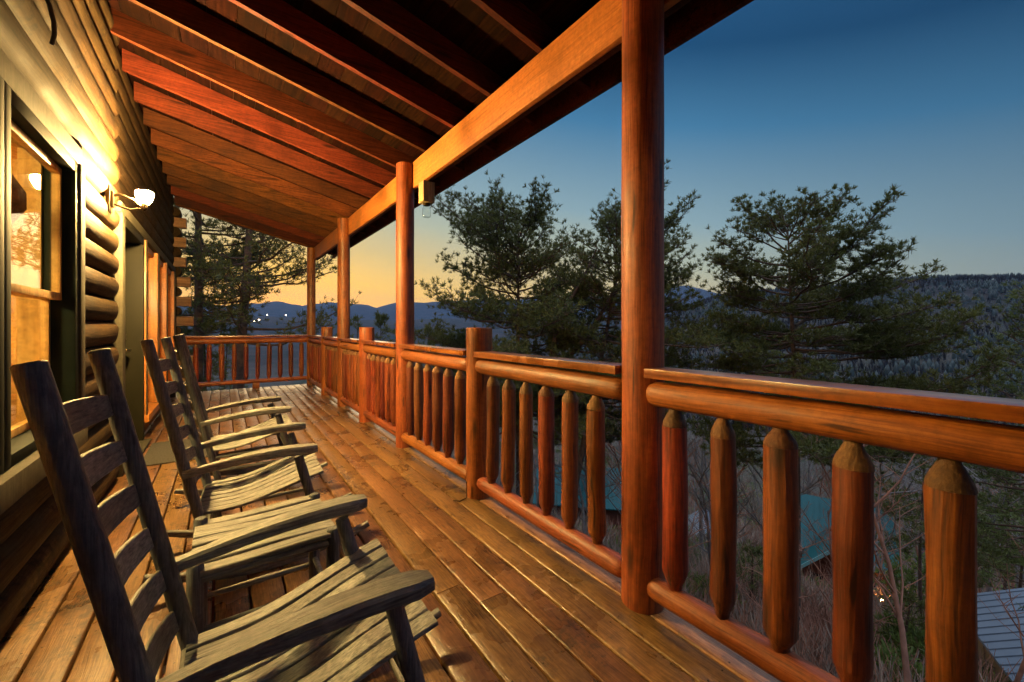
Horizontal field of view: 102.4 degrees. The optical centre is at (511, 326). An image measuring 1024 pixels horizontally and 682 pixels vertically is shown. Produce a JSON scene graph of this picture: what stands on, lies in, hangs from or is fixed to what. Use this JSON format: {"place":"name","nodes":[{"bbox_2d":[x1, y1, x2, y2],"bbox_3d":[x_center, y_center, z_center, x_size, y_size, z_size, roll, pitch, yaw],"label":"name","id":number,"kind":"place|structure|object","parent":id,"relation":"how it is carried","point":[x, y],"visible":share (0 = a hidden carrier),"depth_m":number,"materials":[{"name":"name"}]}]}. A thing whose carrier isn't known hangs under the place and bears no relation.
{"place":"outdoors","nodes":[
{"label":"outdoors","id":0,"kind":"place"},
{"bbox_2d":[173,0,1023,307],"label":"sky","id":1,"kind":"structure","parent":0,"point":[924,97],"materials":[{"name":"blue"}]},
{"bbox_2d":[178,279,1023,636],"bbox_3d":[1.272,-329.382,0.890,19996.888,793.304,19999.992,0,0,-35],"label":"hillside","id":2,"kind":"structure","parent":0,"point":[274,311],"depth_m":729.68,"materials":[{"name":"green plant"}]},
{"bbox_2d":[0,0,193,673],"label":"log cabin","id":3,"kind":"object","parent":2,"relation":"on","point":[83,271],"visible":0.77,"depth_m":2.38,"materials":[{"name":"brown wood"}]},
{"bbox_2d":[0,76,3,473],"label":"window","id":4,"kind":"structure","parent":3,"relation":"in","point":[1,79],"depth_m":1.59,"materials":[{"name":"yellow wood"}]},
{"bbox_2d":[11,173,26,224],"bbox_3d":[-2.556,-0.855,1.931,0.360,0.790,0.360,0,0,-35],"label":"pendant lamp","id":5,"kind":"object","parent":3,"relation":"hanging from","point":[18,201],"visible":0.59,"depth_m":2.00,"materials":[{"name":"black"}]},
{"bbox_2d":[4,80,77,471],"bbox_3d":[-2.332,-0.197,1.985,0.135,1.535,1.010,0,0,-35],"label":"window","id":6,"kind":"structure","parent":3,"relation":"in","point":[58,295],"depth_m":2.31,"materials":[{"name":"yellow wood"}]},
{"bbox_2d":[45,0,56,44],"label":"cable","id":7,"kind":"object","parent":3,"relation":"attached to","point":[53,38],"visible":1,"depth_m":1.70,"materials":[{"name":"black rubber"}]},
{"bbox_2d":[105,218,150,452],"bbox_3d":[-3.784,0.151,4.009,0.282,2.238,1.188,0,0,-35],"label":"door","id":8,"kind":"structure","parent":3,"relation":"in","point":[134,242],"depth_m":4.45,"materials":[{"name":"green paint"}]},
{"bbox_2d":[105,184,153,212],"bbox_3d":[-2.936,-0.960,3.167,0.271,0.200,0.112,0,0,-35],"label":"wall lamp","id":9,"kind":"object","parent":3,"relation":"attached to","point":[145,198],"visible":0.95,"depth_m":3.16,"materials":[{"name":"white glass"}]},
{"bbox_2d":[144,240,159,421],"bbox_3d":[-4.464,0.051,4.966,0.242,2.038,1.056,0,0,-35],"label":"window","id":10,"kind":"structure","parent":3,"relation":"in","point":[151,406],"depth_m":5.36,"materials":[{"name":"orange wood"}]},
{"bbox_2d":[158,254,166,381],"bbox_3d":[-5.068,0.051,5.825,0.242,2.038,1.036,0,0,-35],"label":"window","id":11,"kind":"structure","parent":3,"relation":"in","point":[162,267],"depth_m":6.23,"materials":[{"name":"orange wood"}]},
{"bbox_2d":[167,263,173,381],"bbox_3d":[-5.712,0.051,6.741,0.242,2.038,1.196,0,0,-35],"label":"window","id":12,"kind":"structure","parent":3,"relation":"in","point":[170,274],"depth_m":7.21,"materials":[{"name":"orange wood"}]},
{"bbox_2d":[185,298,231,392],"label":"pine tree","id":13,"kind":"object","parent":2,"relation":"on","point":[216,356],"visible":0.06,"depth_m":15.02,"materials":[{"name":"green plant"}]},
{"bbox_2d":[207,328,247,390],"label":"pine tree","id":14,"kind":"object","parent":2,"relation":"on","point":[229,346],"visible":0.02,"depth_m":16.93,"materials":[{"name":"green plant"}]},
{"bbox_2d":[173,203,282,392],"bbox_3d":[-10.066,-0.018,13.502,4.955,18.643,5.536,0,0,26],"label":"pine tree","id":15,"kind":"object","parent":2,"relation":"on","point":[201,326],"visible":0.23,"depth_m":13.15,"materials":[{"name":"green plant"}]},
{"bbox_2d":[181,217,361,388],"bbox_3d":[-7.094,0.421,12.655,5.266,17.526,5.165,0,0,-35],"label":"pine tree","id":16,"kind":"object","parent":2,"relation":"on","point":[246,280],"visible":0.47,"depth_m":12.21,"materials":[{"name":"green plant"}]},
{"bbox_2d":[350,314,364,343],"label":"pine tree","id":17,"kind":"object","parent":2,"relation":"on","point":[356,318],"visible":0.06,"depth_m":24.01,"materials":[{"name":"green plant"}]},
{"bbox_2d":[373,309,393,357],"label":"pine tree","id":18,"kind":"object","parent":2,"relation":"on","point":[380,318],"visible":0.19,"depth_m":26.84,"materials":[{"name":"green plant"}]},
{"bbox_2d":[0,384,780,681],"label":"porch deck","id":19,"kind":"structure","parent":2,"relation":"on","point":[513,597],"depth_m":1.99,"materials":[{"name":"brown wood"}]},
{"bbox_2d":[144,439,207,465],"bbox_3d":[-3.409,1.261,4.204,0.500,0.014,0.900,0,0,-35],"label":"doormat","id":20,"kind":"object","parent":19,"relation":"on","point":[158,453],"visible":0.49,"depth_m":4.06,"materials":[{"name":"beige fabric"}]},
{"bbox_2d":[9,348,441,681],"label":"rocking chair","id":21,"kind":"object","parent":19,"relation":"on","point":[355,614],"visible":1,"depth_m":1.04,"materials":[{"name":"brown wood"}]},
{"bbox_2d":[185,335,306,388],"bbox_3d":[-5.378,0.726,8.394,2.180,1.088,0.140,0,0,-35],"label":"porch railing","id":22,"kind":"object","parent":19,"relation":"on","point":[234,340],"visible":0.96,"depth_m":8.35,"materials":[{"name":"brown wood"}]},
{"bbox_2d":[173,334,327,494],"bbox_3d":[-2.119,0.662,3.377,1.030,1.210,0.671,0,0,-36],"label":"rocking chair","id":23,"kind":"object","parent":19,"relation":"on","point":[203,422],"visible":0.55,"depth_m":3.17,"materials":[{"name":"brown wood"}]},
{"bbox_2d":[140,337,369,582],"bbox_3d":[-1.407,0.662,2.356,1.030,1.210,0.671,0,0,-32],"label":"rocking chair","id":24,"kind":"object","parent":19,"relation":"on","point":[298,463],"visible":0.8,"depth_m":2.22,"materials":[{"name":"brown wood"}]},
{"bbox_2d":[186,492,338,633],"bbox_3d":[-0.996,1.030,1.659,0.478,0.479,0.453,0,0,-35],"label":"side table","id":25,"kind":"object","parent":19,"relation":"on","point":[312,540],"visible":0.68,"depth_m":1.57,"materials":[{"name":"brown wood"}]},
{"bbox_2d":[307,247,315,384],"bbox_3d":[-4.412,-0.225,9.038,0.176,2.990,0.176,0,0,-35],"label":"porch post","id":26,"kind":"object","parent":19,"relation":"on","point":[311,295],"visible":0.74,"depth_m":8.96,"materials":[{"name":"brown wood"}]},
{"bbox_2d":[307,335,320,388],"bbox_3d":[-3.952,0.692,8.334,0.140,1.021,1.549,0,0,-35],"label":"porch railing","id":27,"kind":"object","parent":26,"relation":"attached to","point":[315,360],"visible":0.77,"depth_m":8.31,"materials":[{"name":"brown wood"}]},
{"bbox_2d":[321,327,332,395],"bbox_3d":[-3.446,0.639,7.663,0.200,1.262,0.200,0,0,-35],"label":"rail post","id":28,"kind":"object","parent":19,"relation":"on","point":[326,331],"visible":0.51,"depth_m":7.57,"materials":[{"name":"brown wood"}]},
{"bbox_2d":[337,218,349,406],"bbox_3d":[-2.703,-0.225,6.608,0.194,2.991,0.194,0,0,-35],"label":"porch post","id":29,"kind":"object","parent":19,"relation":"on","point":[343,283],"visible":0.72,"depth_m":6.53,"materials":[{"name":"brown wood"}]},
{"bbox_2d":[322,336,336,398],"bbox_3d":[-3.097,0.692,7.119,0.140,1.019,1.158,0,0,-35],"label":"porch railing","id":30,"kind":"object","parent":29,"relation":"attached to","point":[330,388],"visible":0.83,"depth_m":7.05,"materials":[{"name":"brown wood"}]},
{"bbox_2d":[338,338,358,412],"bbox_3d":[-2.353,0.693,6.060,0.140,1.022,1.168,0,0,-35],"label":"porch railing","id":31,"kind":"object","parent":29,"relation":"attached to","point":[350,375],"visible":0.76,"depth_m":5.99,"materials":[{"name":"brown wood"}]},
{"bbox_2d":[359,327,374,421],"bbox_3d":[-1.956,0.639,5.544,0.200,1.262,0.199,0,0,-35],"label":"rail post","id":32,"kind":"object","parent":19,"relation":"on","point":[366,333],"visible":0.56,"depth_m":5.45,"materials":[{"name":"brown wood"}]},
{"bbox_2d":[396,162,413,447],"bbox_3d":[-1.139,-0.225,4.383,0.193,2.990,0.192,0,0,-35],"label":"porch post","id":33,"kind":"object","parent":19,"relation":"on","point":[404,257],"visible":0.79,"depth_m":4.30,"materials":[{"name":"brown wood"}]},
{"bbox_2d":[361,340,395,435],"bbox_3d":[-1.570,0.692,4.947,0.140,1.021,1.288,0,0,-35],"label":"porch railing","id":34,"kind":"object","parent":33,"relation":"attached to","point":[381,389],"visible":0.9,"depth_m":4.85,"materials":[{"name":"brown wood"}]},
{"bbox_2d":[399,344,465,480],"bbox_3d":[-0.716,0.692,3.733,0.140,1.021,1.418,0,0,-35],"label":"porch railing","id":35,"kind":"object","parent":33,"relation":"attached to","point":[431,393],"visible":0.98,"depth_m":3.62,"materials":[{"name":"brown wood"}]},
{"bbox_2d":[466,328,491,499],"bbox_3d":[-0.247,0.639,3.115,0.200,1.262,0.201,0,0,-35],"label":"rail post","id":36,"kind":"object","parent":19,"relation":"on","point":[478,339],"visible":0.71,"depth_m":3.03,"materials":[{"name":"brown wood"}]},
{"bbox_2d":[621,0,664,614],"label":"porch post","id":37,"kind":"object","parent":19,"relation":"on","point":[642,253],"visible":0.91,"depth_m":1.82,"materials":[{"name":"brown wood"}]},
{"bbox_2d":[314,0,691,260],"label":"porch beam","id":38,"kind":"structure","parent":37,"relation":"on","point":[588,41],"depth_m":2.79,"materials":[{"name":"brown wood"}]},
{"bbox_2d":[419,180,434,215],"bbox_3d":[-0.870,-1.288,4.192,0.124,0.350,0.124,0,0,-35],"label":"jar light","id":39,"kind":"object","parent":38,"relation":"hanging from","point":[426,193],"visible":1,"depth_m":4.15,"materials":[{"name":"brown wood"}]},
{"bbox_2d":[107,0,753,257],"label":"porch roof","id":40,"kind":"structure","parent":38,"relation":"on","point":[307,123],"depth_m":3.56,"materials":[{"name":"brown wood"}]},
{"bbox_2d":[473,351,621,577],"bbox_3d":[0.156,0.693,2.494,0.140,1.022,1.349,0,0,-35],"label":"porch railing","id":41,"kind":"object","parent":37,"relation":"attached to","point":[593,548],"visible":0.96,"depth_m":2.38,"materials":[{"name":"brown wood"}]},
{"bbox_2d":[644,367,1023,681],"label":"porch railing","id":42,"kind":"object","parent":37,"relation":"attached to","point":[950,490],"visible":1,"depth_m":1.25,"materials":[{"name":"brown wood"}]},
{"bbox_2d":[390,170,621,496],"bbox_3d":[-0.897,2.675,16.977,10.249,17.503,11.052,0,0,-35],"label":"pine tree","id":43,"kind":"object","parent":2,"relation":"on","point":[524,318],"visible":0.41,"depth_m":15.82,"materials":[{"name":"green plant"}]},
{"bbox_2d":[499,439,560,495],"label":"bare tree","id":44,"kind":"object","parent":2,"relation":"on","point":[518,472],"visible":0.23,"depth_m":15.46,"materials":[{"name":"brown plant"}]},
{"bbox_2d":[533,420,537,502],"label":"bare tree","id":45,"kind":"object","parent":2,"relation":"on","point":[534,464],"visible":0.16,"depth_m":35.10,"materials":[{"name":"brown plant"}]},
{"bbox_2d":[515,408,561,506],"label":"bare tree","id":46,"kind":"object","parent":2,"relation":"on","point":[537,505],"visible":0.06,"depth_m":23.87,"materials":[{"name":"brown plant"}]},
{"bbox_2d":[533,465,621,528],"bbox_3d":[7.842,17.703,42.000,10.500,6.894,8.500,0,0,10],"label":"neighbour cabin","id":47,"kind":"object","parent":2,"relation":"on","point":[612,513],"visible":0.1,"depth_m":38.80,"materials":[{"name":"teal metal"}]},
{"bbox_2d":[533,399,621,533],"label":"bare tree","id":48,"kind":"object","parent":2,"relation":"on","point":[583,520],"visible":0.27,"depth_m":15.72,"materials":[{"name":"brown plant"}]},
{"bbox_2d":[537,342,621,516],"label":"bare tree","id":49,"kind":"object","parent":2,"relation":"on","point":[586,491],"visible":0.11,"depth_m":18.37,"materials":[{"name":"brown plant"}]},
{"bbox_2d":[555,439,611,474],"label":"pine tree","id":50,"kind":"object","parent":2,"relation":"on","point":[606,449],"visible":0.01,"depth_m":39.41,"materials":[{"name":"green plant"}]},
{"bbox_2d":[555,402,621,533],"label":"bare tree","id":51,"kind":"object","parent":2,"relation":"on","point":[612,483],"visible":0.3,"depth_m":15.79,"materials":[{"name":"brown plant"}]},
{"bbox_2d":[560,402,621,514],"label":"bare tree","id":52,"kind":"object","parent":2,"relation":"on","point":[609,475],"visible":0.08,"depth_m":21.88,"materials":[{"name":"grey plant"}]},
{"bbox_2d":[605,441,621,500],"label":"bare tree","id":53,"kind":"object","parent":2,"relation":"on","point":[614,452],"visible":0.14,"depth_m":21.60,"materials":[{"name":"brown plant"}]},
{"bbox_2d":[605,403,621,501],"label":"bare tree","id":54,"kind":"object","parent":2,"relation":"on","point":[614,461],"visible":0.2,"depth_m":22.44,"materials":[{"name":"brown plant"}]},
{"bbox_2d":[521,159,737,521],"bbox_3d":[4.074,2.769,15.929,7.921,16.600,7.758,0,0,1],"label":"pine tree","id":55,"kind":"object","parent":2,"relation":"on","point":[587,284],"visible":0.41,"depth_m":14.86,"materials":[{"name":"green plant"}]},
{"bbox_2d":[621,427,704,489],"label":"bare tree","id":56,"kind":"object","parent":2,"relation":"on","point":[689,455],"visible":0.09,"depth_m":18.76,"materials":[{"name":"brown plant"}]},
{"bbox_2d":[683,504,710,593],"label":"sapling","id":57,"kind":"object","parent":2,"relation":"on","point":[689,536],"visible":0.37,"depth_m":12.89,"materials":[{"name":"brown plant"}]},
{"bbox_2d":[688,439,707,503],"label":"bare tree","id":58,"kind":"object","parent":2,"relation":"on","point":[691,472],"visible":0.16,"depth_m":45.30,"materials":[{"name":"brown plant"}]},
{"bbox_2d":[687,442,709,511],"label":"bare tree","id":59,"kind":"object","parent":2,"relation":"on","point":[694,479],"visible":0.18,"depth_m":44.02,"materials":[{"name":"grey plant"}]},
{"bbox_2d":[688,507,710,537],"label":"neighbour house","id":60,"kind":"structure","parent":2,"relation":"on","point":[692,515],"depth_m":40.78,"materials":[{"name":"grey metal"}]},
{"bbox_2d":[689,414,715,502],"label":"bare tree","id":61,"kind":"object","parent":2,"relation":"on","point":[697,456],"visible":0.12,"depth_m":62.47,"materials":[{"name":"brown plant"}]},
{"bbox_2d":[683,570,746,615],"bbox_3d":[8.259,11.325,16.881,2.615,2.046,2.638,0,0,6],"label":"shrub","id":62,"kind":"object","parent":2,"relation":"on","point":[698,582],"visible":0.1,"depth_m":17.19,"materials":[{"name":"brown plant"}]},
{"bbox_2d":[683,347,754,526],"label":"bare tree","id":63,"kind":"object","parent":2,"relation":"on","point":[705,465],"visible":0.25,"depth_m":30.48,"materials":[{"name":"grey plant"}]},
{"bbox_2d":[683,355,761,558],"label":"bare tree","id":64,"kind":"object","parent":2,"relation":"on","point":[700,526],"visible":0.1,"depth_m":29.12,"materials":[{"name":"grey plant"}]},
{"bbox_2d":[422,440,1023,681],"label":"brush","id":65,"kind":"object","parent":2,"relation":"on","point":[749,618],"visible":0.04,"depth_m":20.27,"materials":[{"name":"plant"}]},
{"bbox_2d":[688,441,758,564],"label":"bare tree","id":66,"kind":"object","parent":2,"relation":"on","point":[708,548],"visible":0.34,"depth_m":17.25,"materials":[{"name":"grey plant"}]},
{"bbox_2d":[687,429,760,599],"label":"bare tree","id":67,"kind":"object","parent":2,"relation":"on","point":[697,479],"visible":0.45,"depth_m":17.97,"materials":[{"name":"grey plant"}]},
{"bbox_2d":[689,449,761,579],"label":"sapling","id":68,"kind":"object","parent":2,"relation":"on","point":[739,473],"visible":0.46,"depth_m":14.22,"materials":[{"name":"brown plant"}]},
{"bbox_2d":[431,440,1023,681],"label":"briars","id":69,"kind":"object","parent":2,"relation":"on","point":[808,620],"visible":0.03,"depth_m":15.03,"materials":[{"name":"brown plant"}]},
{"bbox_2d":[736,541,758,588],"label":"pine tree","id":70,"kind":"object","parent":2,"relation":"on","point":[741,557],"visible":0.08,"depth_m":21.58,"materials":[{"name":"green plant"}]},
{"bbox_2d":[736,540,762,615],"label":"pine tree","id":71,"kind":"object","parent":2,"relation":"on","point":[753,551],"visible":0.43,"depth_m":17.83,"materials":[{"name":"green plant"}]},
{"bbox_2d":[736,441,762,507],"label":"bare tree","id":72,"kind":"object","parent":2,"relation":"on","point":[754,483],"visible":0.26,"depth_m":69.64,"materials":[{"name":"grey plant"}]},
{"bbox_2d":[500,273,1023,467],"bbox_3d":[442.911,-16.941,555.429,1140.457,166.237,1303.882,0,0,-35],"label":"bare woods","id":73,"kind":"object","parent":2,"relation":"on","point":[885,362],"visible":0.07,"depth_m":412.95,"materials":[{"name":"plant"}]},
{"bbox_2d":[501,272,1023,418],"bbox_3d":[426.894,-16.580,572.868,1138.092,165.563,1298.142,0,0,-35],"label":"evergreen woods","id":74,"kind":"object","parent":2,"relation":"on","point":[994,288],"visible":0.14,"depth_m":450.47,"materials":[{"name":"green plant"}]},
{"bbox_2d":[704,346,841,532],"bbox_3d":[9.986,5.980,16.599,5.014,12.536,5.523,0,0,22],"label":"bare tree","id":75,"kind":"object","parent":2,"relation":"on","point":[761,477],"visible":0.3,"depth_m":15.74,"materials":[{"name":"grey plant"}]},
{"bbox_2d":[740,562,806,595],"bbox_3d":[13.202,13.460,20.918,3.205,2.366,3.292,0,0,-35],"label":"shrub","id":76,"kind":"object","parent":2,"relation":"on","point":[762,578],"visible":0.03,"depth_m":21.32,"materials":[{"name":"brown plant"}]},
{"bbox_2d":[736,519,832,609],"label":"sapling","id":77,"kind":"object","parent":2,"relation":"on","point":[800,557],"visible":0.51,"depth_m":10.59,"materials":[{"name":"brown plant"}]},
{"bbox_2d":[800,451,823,494],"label":"bare tree","id":78,"kind":"object","parent":2,"relation":"on","point":[805,475],"visible":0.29,"depth_m":51.23,"materials":[{"name":"grey plant"}]},
{"bbox_2d":[800,434,829,494],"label":"bare tree","id":79,"kind":"object","parent":2,"relation":"on","point":[808,462],"visible":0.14,"depth_m":52.36,"materials":[{"name":"grey plant"}]},
{"bbox_2d":[801,455,830,496],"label":"bare tree","id":80,"kind":"object","parent":2,"relation":"on","point":[815,472],"visible":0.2,"depth_m":55.13,"materials":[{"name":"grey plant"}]},
{"bbox_2d":[809,463,831,497],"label":"bare tree","id":81,"kind":"object","parent":2,"relation":"on","point":[820,493],"visible":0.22,"depth_m":48.89,"materials":[{"name":"brown plant"}]},
{"bbox_2d":[664,183,1023,629],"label":"pine tree","id":82,"kind":"object","parent":2,"relation":"on","point":[896,339],"visible":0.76,"depth_m":13.61,"materials":[{"name":"green plant"}]},
{"bbox_2d":[801,493,900,596],"bbox_3d":[23.871,17.057,31.196,7.600,7.515,9.760,0,0,35],"label":"neighbour cabin","id":83,"kind":"object","parent":2,"relation":"on","point":[815,509],"visible":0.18,"depth_m":29.77,"materials":[{"name":"teal metal"}]},
{"bbox_2d":[799,463,911,622],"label":"sapling","id":84,"kind":"object","parent":2,"relation":"on","point":[824,543],"visible":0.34,"depth_m":12.31,"materials":[{"name":"brown plant"}]},
{"bbox_2d":[801,433,921,624],"bbox_3d":[8.819,6.577,10.520,2.302,7.427,3.547,0,0,29],"label":"sapling","id":85,"kind":"object","parent":2,"relation":"on","point":[829,486],"visible":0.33,"depth_m":10.34,"materials":[{"name":"brown plant"}]},
{"bbox_2d":[804,402,933,681],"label":"sapling","id":86,"kind":"object","parent":2,"relation":"on","point":[902,632],"visible":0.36,"depth_m":9.90,"materials":[{"name":"brown plant"}]},
{"bbox_2d":[824,457,928,571],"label":"bare tree","id":87,"kind":"object","parent":2,"relation":"on","point":[876,510],"visible":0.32,"depth_m":17.66,"materials":[{"name":"brown plant"}]},
{"bbox_2d":[831,360,944,596],"bbox_3d":[28.272,10.715,29.181,7.930,16.226,7.200,0,0,-6],"label":"bare tree","id":88,"kind":"object","parent":2,"relation":"on","point":[908,478],"visible":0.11,"depth_m":28.61,"materials":[{"name":"brown plant"}]},
{"bbox_2d":[871,638,924,681],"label":"shrub","id":89,"kind":"object","parent":2,"relation":"on","point":[885,650],"visible":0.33,"depth_m":11.42,"materials":[{"name":"green plant"}]},
{"bbox_2d":[876,408,920,505],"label":"bare tree","id":90,"kind":"object","parent":2,"relation":"on","point":[908,469],"visible":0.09,"depth_m":46.79,"materials":[{"name":"brown plant"}]},
{"bbox_2d":[873,580,924,664],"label":"pine tree","id":91,"kind":"object","parent":2,"relation":"on","point":[908,598],"visible":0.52,"depth_m":13.01,"materials":[{"name":"green plant"}]},
{"bbox_2d":[873,610,924,664],"bbox_3d":[12.804,10.695,13.087,2.590,2.967,2.627,0,0,-35],"label":"shrub","id":92,"kind":"object","parent":2,"relation":"on","point":[912,634],"visible":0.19,"depth_m":13.02,"materials":[{"name":"green plant"}]},
{"bbox_2d":[873,542,925,617],"bbox_3d":[21.250,14.077,21.906,3.366,4.707,3.454,0,0,3],"label":"shrub","id":93,"kind":"object","parent":2,"relation":"on","point":[909,572],"visible":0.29,"depth_m":22.06,"materials":[{"name":"green plant"}]},
{"bbox_2d":[876,463,924,583],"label":"bare tree","id":94,"kind":"object","parent":2,"relation":"on","point":[916,547],"visible":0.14,"depth_m":35.93,"materials":[{"name":"brown plant"}]},
{"bbox_2d":[874,454,1013,615],"bbox_3d":[19.748,10.291,20.468,5.443,10.332,4.905,0,0,5],"label":"pine tree","id":95,"kind":"object","parent":2,"relation":"on","point":[904,536],"visible":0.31,"depth_m":20.04,"materials":[{"name":"green plant"}]},
{"bbox_2d":[891,457,1020,591],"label":"bare tree","id":96,"kind":"object","parent":2,"relation":"on","point":[923,510],"visible":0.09,"depth_m":26.21,"materials":[{"name":"brown plant"}]},
{"bbox_2d":[905,280,1023,610],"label":"pine tree","id":97,"kind":"object","parent":2,"relation":"on","point":[993,472],"visible":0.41,"depth_m":13.41,"materials":[{"name":"green plant"}]},
{"bbox_2d":[909,371,1023,591],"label":"bare tree","id":98,"kind":"object","parent":2,"relation":"on","point":[994,521],"visible":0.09,"depth_m":24.34,"materials":[{"name":"brown plant"}]},
{"bbox_2d":[939,365,1023,551],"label":"bare tree","id":99,"kind":"object","parent":2,"relation":"on","point":[1013,472],"visible":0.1,"depth_m":26.47,"materials":[{"name":"brown plant"}]},
{"bbox_2d":[963,463,1023,591],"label":"pine tree","id":100,"kind":"object","parent":2,"relation":"on","point":[982,491],"visible":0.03,"depth_m":32.41,"materials":[{"name":"green plant"}]},
{"bbox_2d":[977,588,1023,681],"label":"neighbour house","id":101,"kind":"structure","parent":2,"relation":"on","point":[994,633],"depth_m":15.81,"materials":[{"name":"grey metal"}]},
{"bbox_2d":[977,502,1023,589],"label":"pine tree","id":102,"kind":"object","parent":2,"relation":"on","point":[982,575],"visible":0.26,"depth_m":19.42,"materials":[{"name":"green plant"}]},
{"bbox_2d":[977,470,1023,589],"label":"pine tree","id":103,"kind":"object","parent":2,"relation":"on","point":[1009,500],"visible":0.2,"depth_m":23.95,"materials":[{"name":"green plant"}]},
{"bbox_2d":[977,531,1023,681],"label":"sapling","id":104,"kind":"object","parent":2,"relation":"on","point":[1019,674],"visible":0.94,"depth_m":11.94,"materials":[{"name":"brown plant"}]},
{"bbox_2d":[991,471,1018,588],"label":"bare tree","id":105,"kind":"object","parent":2,"relation":"on","point":[1013,584],"visible":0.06,"depth_m":29.58,"materials":[{"name":"brown plant"}]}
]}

